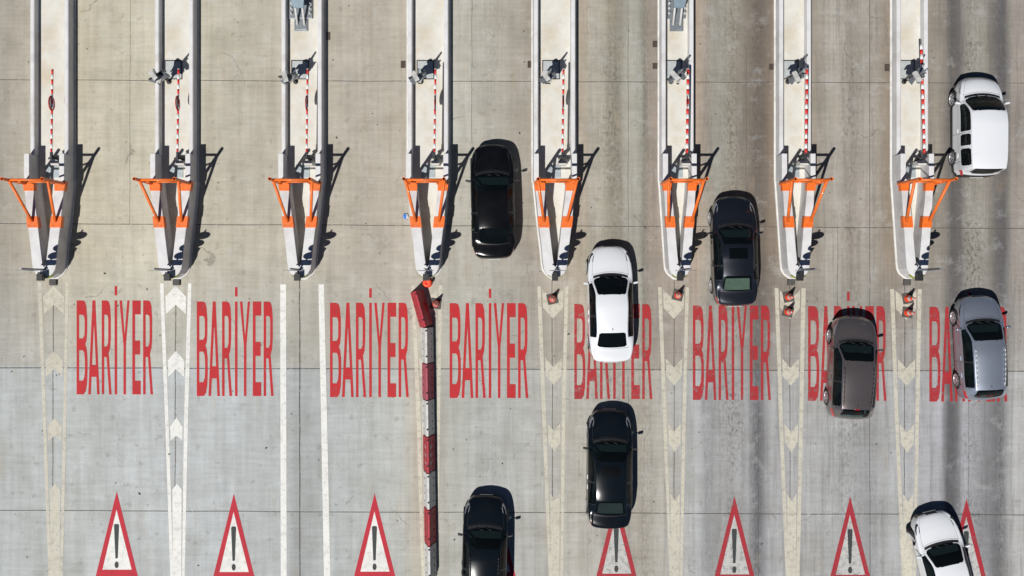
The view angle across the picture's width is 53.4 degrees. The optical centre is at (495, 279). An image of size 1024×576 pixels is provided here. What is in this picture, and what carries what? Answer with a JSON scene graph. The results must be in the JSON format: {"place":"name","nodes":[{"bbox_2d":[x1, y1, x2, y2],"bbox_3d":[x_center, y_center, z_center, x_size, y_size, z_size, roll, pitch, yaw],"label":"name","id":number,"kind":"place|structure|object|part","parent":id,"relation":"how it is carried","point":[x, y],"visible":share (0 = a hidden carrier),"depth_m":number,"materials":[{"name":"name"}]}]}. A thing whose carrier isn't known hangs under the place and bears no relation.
{"place":"outdoors","nodes":[
{"label":"outdoors","id":0,"kind":"place"},
{"bbox_2d":[289,0,312,30],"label":"column foot","id":1,"kind":"object","parent":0,"point":[300,12],"depth_m":40.75,"materials":[{"name":"metal"}]},
{"bbox_2d":[0,0,1023,575],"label":"road","id":2,"kind":"structure","parent":0,"point":[750,454],"depth_m":41.00,"materials":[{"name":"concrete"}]},
{"bbox_2d":[24,0,76,279],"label":"toll island","id":3,"kind":"structure","parent":2,"relation":"on","point":[52,34],"depth_m":40.76,"materials":[{"name":"white paint"}]},
{"bbox_2d":[0,177,67,227],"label":"guard frame","id":4,"kind":"object","parent":3,"relation":"on","point":[29,184],"visible":1,"depth_m":39.84,"materials":[{"name":"orange metal"}]},
{"bbox_2d":[18,268,53,280],"bbox_3d":[-17.791,-0.213,39.415,0.628,2.871,0.487,0,90,0],"label":"sign post","id":5,"kind":"object","parent":3,"relation":"on","point":[40,276],"visible":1,"depth_m":39.68,"materials":[{"name":"metal"}]},
{"bbox_2d":[48,69,58,165],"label":"barrier gate","id":6,"kind":"structure","parent":3,"relation":"on","point":[51,102],"depth_m":40.02,"materials":[{"name":"metal"}]},
{"bbox_2d":[49,279,57,284],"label":"rubber block","id":7,"kind":"object","parent":2,"relation":"on","point":[52,282],"depth_m":40.88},
{"bbox_2d":[150,0,199,279],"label":"toll island","id":8,"kind":"structure","parent":2,"relation":"on","point":[176,34],"depth_m":40.84,"materials":[{"name":"white paint"}]},
{"bbox_2d":[148,69,171,84],"bbox_3d":[-13.121,-7.908,39.796,0.731,2.108,0.618,0,90,0],"label":"camera mast","id":9,"kind":"object","parent":8,"relation":"on","point":[159,77],"visible":1,"depth_m":39.50,"materials":[{"name":"metal"}]},
{"bbox_2d":[132,177,193,227],"bbox_3d":[-12.826,-2.976,39.219,1.680,2.161,1.827,0,90,0],"label":"guard frame","id":10,"kind":"object","parent":8,"relation":"on","point":[155,184],"visible":1,"depth_m":39.84,"materials":[{"name":"orange metal"}]},
{"bbox_2d":[151,268,178,280],"bbox_3d":[-12.824,-0.213,39.415,0.627,2.871,0.487,0,90,0],"label":"sign post","id":11,"kind":"object","parent":8,"relation":"on","point":[167,276],"visible":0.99,"depth_m":39.68,"materials":[{"name":"metal"}]},
{"bbox_2d":[174,69,184,165],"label":"barrier gate","id":12,"kind":"structure","parent":8,"relation":"on","point":[178,156],"depth_m":40.02,"materials":[{"name":"metal"}]},
{"bbox_2d":[173,279,180,284],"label":"rubber block","id":13,"kind":"object","parent":2,"relation":"on","point":[176,282],"depth_m":40.88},
{"bbox_2d":[278,0,325,279],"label":"toll island","id":14,"kind":"structure","parent":2,"relation":"on","point":[303,52],"depth_m":40.85,"materials":[{"name":"white paint"}]},
{"bbox_2d":[278,67,298,84],"bbox_3d":[-8.043,-7.917,39.796,0.784,2.108,0.498,-36,90,0],"label":"camera mast","id":15,"kind":"object","parent":14,"relation":"on","point":[286,76],"visible":1,"depth_m":39.50,"materials":[{"name":"metal"}]},
{"bbox_2d":[268,177,321,227],"bbox_3d":[-7.742,-2.976,39.219,1.680,2.161,1.827,0,90,0],"label":"guard frame","id":16,"kind":"object","parent":14,"relation":"on","point":[284,185],"visible":1,"depth_m":39.77,"materials":[{"name":"orange metal"}]},
{"bbox_2d":[285,268,307,280],"bbox_3d":[-7.740,-0.213,39.415,0.628,2.871,0.487,0,90,0],"label":"sign post","id":17,"kind":"object","parent":14,"relation":"on","point":[297,276],"visible":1,"depth_m":39.68,"materials":[{"name":"metal"}]},
{"bbox_2d":[303,69,314,165],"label":"barrier gate","id":18,"kind":"structure","parent":14,"relation":"on","point":[309,163],"depth_m":40.02,"materials":[{"name":"metal"}]},
{"bbox_2d":[401,61,405,67],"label":"drain grate","id":19,"kind":"object","parent":2,"relation":"on","point":[403,64],"visible":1,"depth_m":40.99,"materials":[{"name":"grey concrete"}]},
{"bbox_2d":[410,289,432,327],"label":"plastic barrier","id":20,"kind":"object","parent":2,"relation":"on","point":[419,300],"visible":1,"depth_m":40.47,"materials":[{"name":"red plastic"}]},
{"bbox_2d":[421,327,433,362],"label":"plastic barrier","id":21,"kind":"object","parent":2,"relation":"on","point":[427,347],"visible":1,"depth_m":40.48,"materials":[{"name":"white plastic"}]},
{"bbox_2d":[422,363,433,399],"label":"plastic barrier","id":22,"kind":"object","parent":2,"relation":"on","point":[427,381],"visible":1,"depth_m":40.51,"materials":[{"name":"red plastic"}]},
{"bbox_2d":[423,279,432,287],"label":"marker drum","id":23,"kind":"object","parent":2,"relation":"on","point":[427,284],"visible":0.76,"depth_m":40.60,"materials":[{"name":"orange plastic"}]},
{"bbox_2d":[422,399,434,435],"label":"plastic barrier","id":24,"kind":"object","parent":2,"relation":"on","point":[428,420],"visible":0.98,"depth_m":40.48,"materials":[{"name":"white plastic"}]},
{"bbox_2d":[406,0,450,278],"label":"toll island","id":25,"kind":"structure","parent":2,"relation":"on","point":[428,36],"depth_m":40.85,"materials":[{"name":"white paint"}]},
{"bbox_2d":[408,68,425,83],"bbox_3d":[-3.025,-7.883,39.796,0.748,2.108,0.540,-27,90,0],"label":"camera mast","id":26,"kind":"object","parent":25,"relation":"on","point":[418,77],"visible":1,"depth_m":39.48,"materials":[{"name":"metal"}]},
{"bbox_2d":[402,177,448,227],"bbox_3d":[-2.706,-2.976,39.219,1.680,2.161,1.827,0,90,0],"label":"guard frame","id":27,"kind":"object","parent":25,"relation":"on","point":[411,184],"visible":1,"depth_m":39.71,"materials":[{"name":"orange metal"}]},
{"bbox_2d":[418,268,434,280],"bbox_3d":[-2.704,-0.213,39.415,0.628,2.871,0.487,0,90,0],"label":"sign post","id":28,"kind":"object","parent":25,"relation":"on","point":[425,277],"visible":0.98,"depth_m":39.68,"materials":[{"name":"metal"}]},
{"bbox_2d":[430,69,441,165],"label":"barrier gate","id":29,"kind":"structure","parent":25,"relation":"on","point":[435,162],"depth_m":40.02,"materials":[{"name":"metal"}]},
{"bbox_2d":[423,435,434,472],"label":"plastic barrier","id":30,"kind":"object","parent":2,"relation":"on","point":[428,454],"visible":1,"depth_m":40.50,"materials":[{"name":"red plastic"}]},
{"bbox_2d":[423,470,435,509],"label":"plastic barrier","id":31,"kind":"object","parent":2,"relation":"on","point":[429,493],"visible":0.98,"depth_m":40.48,"materials":[{"name":"white plastic"}]},
{"bbox_2d":[424,506,435,545],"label":"plastic barrier","id":32,"kind":"object","parent":2,"relation":"on","point":[429,527],"visible":1,"depth_m":40.51,"materials":[{"name":"red plastic"}]},
{"bbox_2d":[424,542,436,575],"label":"plastic barrier","id":33,"kind":"object","parent":2,"relation":"on","point":[430,562],"visible":0.98,"depth_m":40.54,"materials":[{"name":"white plastic"}]},
{"bbox_2d":[430,298,441,308],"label":"traffic cone","id":34,"kind":"object","parent":2,"relation":"on","point":[435,303],"visible":1,"depth_m":40.97,"materials":[{"name":"plastic"}]},
{"bbox_2d":[458,494,512,575],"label":"sedan car","id":35,"kind":"object","parent":2,"relation":"on","point":[485,536],"visible":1,"depth_m":39.96,"materials":[{"name":"black paint"}]},
{"bbox_3d":[-1.205,11.760,39.844,0.248,0.342,0.828,2,90,0],"label":"side window","id":36,"kind":"part","parent":35,"relation":"part of","materials":[{"name":"black glass"}]},
{"bbox_3d":[-1.191,10.648,39.879,0.236,0.436,1.274,2,90,0],"label":"side window","id":37,"kind":"part","parent":35,"relation":"part of","materials":[{"name":"black glass"}]},
{"bbox_3d":[0.300,10.687,39.879,0.236,0.436,1.274,2,90,0],"label":"side window","id":38,"kind":"part","parent":35,"relation":"part of","materials":[{"name":"black glass"}]},
{"bbox_2d":[465,144,518,259],"bbox_3d":[-0.129,-3.113,40.280,2.130,1.440,4.588,-1,90,0],"label":"sedan car","id":39,"kind":"object","parent":2,"relation":"on","point":[491,181],"visible":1,"depth_m":39.93,"materials":[{"name":"black paint"}]},
{"bbox_3d":[-0.860,-3.286,39.879,0.233,0.436,1.273,-1,90,0],"label":"side window","id":40,"kind":"part","parent":39,"relation":"part of","materials":[{"name":"black glass"}]},
{"bbox_3d":[-0.828,-2.225,39.846,0.242,0.336,0.729,-1,90,0],"label":"side window","id":41,"kind":"part","parent":39,"relation":"part of","materials":[{"name":"black glass"}]},
{"bbox_3d":[-0.105,-1.738,39.804,1.135,0.318,0.602,-1,90,0],"label":"rear window","id":42,"kind":"part","parent":39,"relation":"part of","materials":[{"name":"black glass"}]},
{"bbox_3d":[0.601,-2.250,39.846,0.242,0.336,0.729,-1,90,0],"label":"side window","id":43,"kind":"part","parent":39,"relation":"part of","materials":[{"name":"black glass"}]},
{"bbox_3d":[0.595,-3.312,39.879,0.233,0.436,1.273,-1,90,0],"label":"side window","id":44,"kind":"part","parent":39,"relation":"part of","materials":[{"name":"black glass"}]},
{"bbox_2d":[546,293,558,304],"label":"traffic cone","id":45,"kind":"object","parent":2,"relation":"on","point":[552,298],"visible":1,"depth_m":40.97,"materials":[{"name":"plastic"}]},
{"bbox_2d":[531,0,576,279],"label":"toll island","id":46,"kind":"structure","parent":2,"relation":"on","point":[554,34],"depth_m":40.85,"materials":[{"name":"white paint"}]},
{"bbox_2d":[538,68,556,83],"bbox_3d":[2.014,-7.877,39.796,0.730,2.108,0.560,-22,90,0],"label":"camera mast","id":47,"kind":"object","parent":46,"relation":"on","point":[547,78],"visible":1,"depth_m":39.47,"materials":[{"name":"metal"}]},
{"bbox_2d":[547,268,564,280],"bbox_3d":[2.341,-0.213,39.415,0.628,2.871,0.487,0,90,0],"label":"sign post","id":48,"kind":"object","parent":46,"relation":"on","point":[554,276],"visible":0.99,"depth_m":39.68,"materials":[{"name":"metal"}]},
{"bbox_2d":[534,177,579,227],"bbox_3d":[2.339,-2.976,39.219,1.680,2.161,1.827,0,90,0],"label":"guard frame","id":49,"kind":"object","parent":46,"relation":"on","point":[571,184],"visible":1,"depth_m":39.70,"materials":[{"name":"orange metal"}]},
{"bbox_2d":[558,69,568,165],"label":"barrier gate","id":50,"kind":"structure","parent":46,"relation":"on","point":[561,162],"depth_m":40.02,"materials":[{"name":"metal"}]},
{"bbox_2d":[583,410,637,528],"bbox_3d":[4.500,7.500,40.277,2.170,1.446,4.708,0,90,0],"label":"sedan car","id":51,"kind":"object","parent":2,"relation":"on","point":[609,485],"visible":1,"depth_m":39.95,"materials":[{"name":"black paint"}]},
{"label":"side window","id":52,"kind":"part","parent":51,"relation":"part of","materials":[{"name":"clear glass"}]},
{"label":"side window","id":53,"kind":"part","parent":51,"relation":"part of","materials":[{"name":"black glass"}]},
{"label":"side window","id":54,"kind":"part","parent":51,"relation":"part of","materials":[{"name":"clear glass"}]},
{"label":"side window","id":55,"kind":"part","parent":51,"relation":"part of","materials":[{"name":"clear glass"}]},
{"bbox_2d":[583,245,637,362],"bbox_3d":[4.532,0.952,40.278,2.170,1.445,4.648,-1,90,0],"label":"sedan car","id":56,"kind":"object","parent":2,"relation":"on","point":[609,283],"visible":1,"depth_m":39.93,"materials":[{"name":"white paint"}]},
{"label":"side window","id":57,"kind":"part","parent":56,"relation":"part of","materials":[{"name":"black glass"}]},
{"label":"side window","id":58,"kind":"part","parent":56,"relation":"part of","materials":[{"name":"black glass"}]},
{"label":"rear window","id":59,"kind":"part","parent":56,"relation":"part of","materials":[{"name":"black glass"}]},
{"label":"side window","id":60,"kind":"part","parent":56,"relation":"part of","materials":[{"name":"black glass"}]},
{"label":"side window","id":61,"kind":"part","parent":56,"relation":"part of","materials":[{"name":"black glass"}]},
{"bbox_2d":[657,0,696,279],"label":"toll island","id":62,"kind":"structure","parent":2,"relation":"on","point":[675,51],"depth_m":40.82,"materials":[{"name":"white paint"}]},
{"bbox_2d":[667,68,685,84],"bbox_3d":[7.021,-7.877,39.796,0.723,2.108,0.578,-15,90,0],"label":"camera mast","id":63,"kind":"object","parent":62,"relation":"on","point":[678,76],"visible":1,"depth_m":39.45,"materials":[{"name":"metal"}]},
{"bbox_2d":[672,268,694,280],"bbox_3d":[7.254,-0.213,39.415,0.607,2.871,0.487,0,90,0],"label":"sign post","id":64,"kind":"object","parent":62,"relation":"on","point":[680,277],"visible":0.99,"depth_m":39.68,"materials":[{"name":"metal"}]},
{"bbox_2d":[660,177,708,227],"bbox_3d":[7.242,-2.976,39.219,1.483,2.161,1.827,0,90,0],"label":"guard frame","id":65,"kind":"object","parent":62,"relation":"on","point":[692,184],"visible":1,"depth_m":39.70,"materials":[{"name":"orange metal"}]},
{"bbox_2d":[680,69,690,165],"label":"barrier gate","id":66,"kind":"structure","parent":62,"relation":"on","point":[683,162],"depth_m":40.01,"materials":[{"name":"metal"}]},
{"bbox_2d":[672,289,683,301],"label":"traffic cone","id":67,"kind":"object","parent":2,"relation":"on","point":[677,295],"visible":1,"depth_m":40.97,"materials":[{"name":"plastic"}]},
{"bbox_2d":[708,196,762,306],"bbox_3d":[9.445,-1.145,40.277,2.170,1.446,4.388,-1,90,0],"label":"sedan car","id":68,"kind":"object","parent":2,"relation":"on","point":[732,233],"visible":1,"depth_m":39.97,"materials":[{"name":"black paint"}]},
{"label":"side window","id":69,"kind":"part","parent":68,"relation":"part of","materials":[{"name":"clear glass"}]},
{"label":"side window","id":70,"kind":"part","parent":68,"relation":"part of","materials":[{"name":"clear glass"}]},
{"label":"side window","id":71,"kind":"part","parent":68,"relation":"part of","materials":[{"name":"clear glass"}]},
{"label":"side window","id":72,"kind":"part","parent":68,"relation":"part of","materials":[{"name":"black glass"}]},
{"bbox_2d":[769,64,773,69],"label":"drain grate","id":73,"kind":"object","parent":2,"relation":"on","point":[771,66],"visible":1,"depth_m":40.99,"materials":[{"name":"grey concrete"}]},
{"bbox_2d":[782,305,793,317],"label":"traffic cone","id":74,"kind":"object","parent":2,"relation":"on","point":[787,311],"visible":1,"depth_m":40.97,"materials":[{"name":"plastic"}]},
{"bbox_2d":[782,291,794,302],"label":"traffic cone","id":75,"kind":"object","parent":2,"relation":"on","point":[788,296],"visible":1,"depth_m":40.97,"materials":[{"name":"plastic"}]},
{"bbox_2d":[774,0,815,279],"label":"toll island","id":76,"kind":"structure","parent":2,"relation":"on","point":[792,35],"depth_m":40.81,"materials":[{"name":"white paint"}]},
{"bbox_2d":[785,67,805,84],"bbox_3d":[11.717,-7.908,39.796,0.778,2.108,0.510,-34,90,0],"label":"camera mast","id":77,"kind":"object","parent":76,"relation":"on","point":[794,76],"visible":1,"depth_m":39.49,"materials":[{"name":"metal"}]},
{"bbox_2d":[796,69,809,165],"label":"barrier gate","id":78,"kind":"structure","parent":76,"relation":"on","point":[801,163],"depth_m":40.01,"materials":[{"name":"metal"}]},
{"bbox_2d":[790,268,818,280],"bbox_3d":[11.938,-0.213,39.415,0.607,2.871,0.487,0,90,0],"label":"sign post","id":79,"kind":"object","parent":76,"relation":"on","point":[800,276],"visible":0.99,"depth_m":39.68,"materials":[{"name":"metal"}]},
{"bbox_2d":[779,177,833,227],"bbox_3d":[11.926,-2.976,39.219,1.483,2.161,1.827,0,90,0],"label":"guard frame","id":80,"kind":"object","parent":76,"relation":"on","point":[810,185],"visible":1,"depth_m":39.73,"materials":[{"name":"orange metal"}]},
{"bbox_2d":[823,315,883,419],"bbox_3d":[14.129,3.484,40.228,2.170,1.544,4.128,3,90,0],"label":"hatchback car","id":81,"kind":"object","parent":2,"relation":"on","point":[849,393],"visible":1,"depth_m":39.80,"materials":[{"name":"brown paint"}]},
{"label":"side window","id":82,"kind":"part","parent":81,"relation":"part of","materials":[{"name":"black glass"}]},
{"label":"side window","id":83,"kind":"part","parent":81,"relation":"part of","materials":[{"name":"black glass"}]},
{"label":"rear window","id":84,"kind":"part","parent":81,"relation":"part of","materials":[{"name":"black glass"}]},
{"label":"side window","id":85,"kind":"part","parent":81,"relation":"part of","materials":[{"name":"black glass"}]},
{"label":"side window","id":86,"kind":"part","parent":81,"relation":"part of","materials":[{"name":"black glass"}]},
{"bbox_2d":[885,64,889,70],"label":"drain grate","id":87,"kind":"object","parent":2,"relation":"on","point":[887,67],"visible":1,"depth_m":40.99,"materials":[{"name":"grey concrete"}]},
{"bbox_2d":[902,307,914,317],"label":"traffic cone","id":88,"kind":"object","parent":2,"relation":"on","point":[907,312],"visible":1,"depth_m":40.97,"materials":[{"name":"plastic"}]},
{"bbox_2d":[902,292,915,303],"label":"traffic cone","id":89,"kind":"object","parent":2,"relation":"on","point":[908,298],"visible":1,"depth_m":40.97,"materials":[{"name":"plastic"}]},
{"bbox_2d":[890,0,933,279],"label":"toll island","id":90,"kind":"structure","parent":2,"relation":"on","point":[908,28],"depth_m":40.72,"materials":[{"name":"white paint"}]},
{"bbox_2d":[901,68,927,84],"bbox_3d":[16.385,-7.903,39.796,0.772,2.108,0.516,-33,90,0],"label":"camera mast","id":91,"kind":"object","parent":90,"relation":"on","point":[918,76],"visible":1,"depth_m":39.50,"materials":[{"name":"metal"}]},
{"bbox_2d":[913,45,927,165],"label":"barrier gate","id":92,"kind":"structure","parent":90,"relation":"on","point":[919,163],"depth_m":40.01,"materials":[{"name":"metal"}]},
{"bbox_2d":[908,268,942,280],"bbox_3d":[16.609,-0.213,39.415,0.607,2.871,0.487,0,90,0],"label":"sign post","id":93,"kind":"object","parent":90,"relation":"on","point":[919,276],"visible":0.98,"depth_m":39.68,"materials":[{"name":"metal"}]},
{"bbox_2d":[897,177,957,227],"bbox_3d":[16.597,-2.976,39.219,1.483,2.161,1.827,0,90,0],"label":"guard frame","id":94,"kind":"object","parent":90,"relation":"on","point":[925,221],"visible":1,"depth_m":39.77,"materials":[{"name":"orange metal"}]},
{"bbox_2d":[906,509,971,575],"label":"coupe car","id":95,"kind":"object","parent":2,"relation":"on","point":[935,536],"visible":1,"depth_m":40.08,"materials":[{"name":"white paint"}]},
{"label":"side window","id":96,"kind":"part","parent":95,"relation":"part of","materials":[{"name":"black glass"}]},
{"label":"side window","id":97,"kind":"part","parent":95,"relation":"part of","materials":[{"name":"black glass"}]},
{"bbox_2d":[948,77,1009,177],"bbox_3d":[19.090,-6.064,40.100,2.150,1.800,4.008,0,90,0],"label":"passenger van","id":98,"kind":"object","parent":2,"relation":"on","point":[979,130],"visible":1,"depth_m":39.53,"materials":[{"name":"white paint"}]},
{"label":"side window","id":99,"kind":"part","parent":98,"relation":"part of","materials":[{"name":"black glass"}]},
{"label":"side window","id":100,"kind":"part","parent":98,"relation":"part of","materials":[{"name":"black glass"}]},
{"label":"side window","id":101,"kind":"part","parent":98,"relation":"part of","materials":[{"name":"black glass"}]},
{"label":"rear window","id":102,"kind":"part","parent":98,"relation":"part of","materials":[{"name":"black glass"}]},
{"bbox_2d":[949,295,1010,400],"bbox_3d":[19.210,2.694,40.228,2.170,1.544,4.168,-3,90,0],"label":"hatchback car","id":103,"kind":"object","parent":2,"relation":"on","point":[980,352],"visible":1,"depth_m":39.82,"materials":[{"name":"silver paint"}]},
{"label":"side window","id":104,"kind":"part","parent":103,"relation":"part of","materials":[{"name":"black glass"}]},
{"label":"side window","id":105,"kind":"part","parent":103,"relation":"part of","materials":[{"name":"black glass"}]},
{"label":"rear window","id":106,"kind":"part","parent":103,"relation":"part of","materials":[{"name":"black glass"}]},
{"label":"side window","id":107,"kind":"part","parent":103,"relation":"part of","materials":[{"name":"black glass"}]},
{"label":"side window","id":108,"kind":"part","parent":103,"relation":"part of","materials":[{"name":"black glass"}]},
{"bbox_2d":[667,0,685,30],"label":"column foot","id":109,"kind":"object","parent":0,"point":[676,12],"depth_m":40.75,"materials":[{"name":"metal"}]},
{"bbox_2d":[787,279,794,284],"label":"rubber block","id":110,"kind":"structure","parent":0,"point":[790,282],"depth_m":40.88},
{"bbox_2d":[903,279,910,284],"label":"rubber block","id":111,"kind":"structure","parent":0,"point":[906,282],"depth_m":40.88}
]}

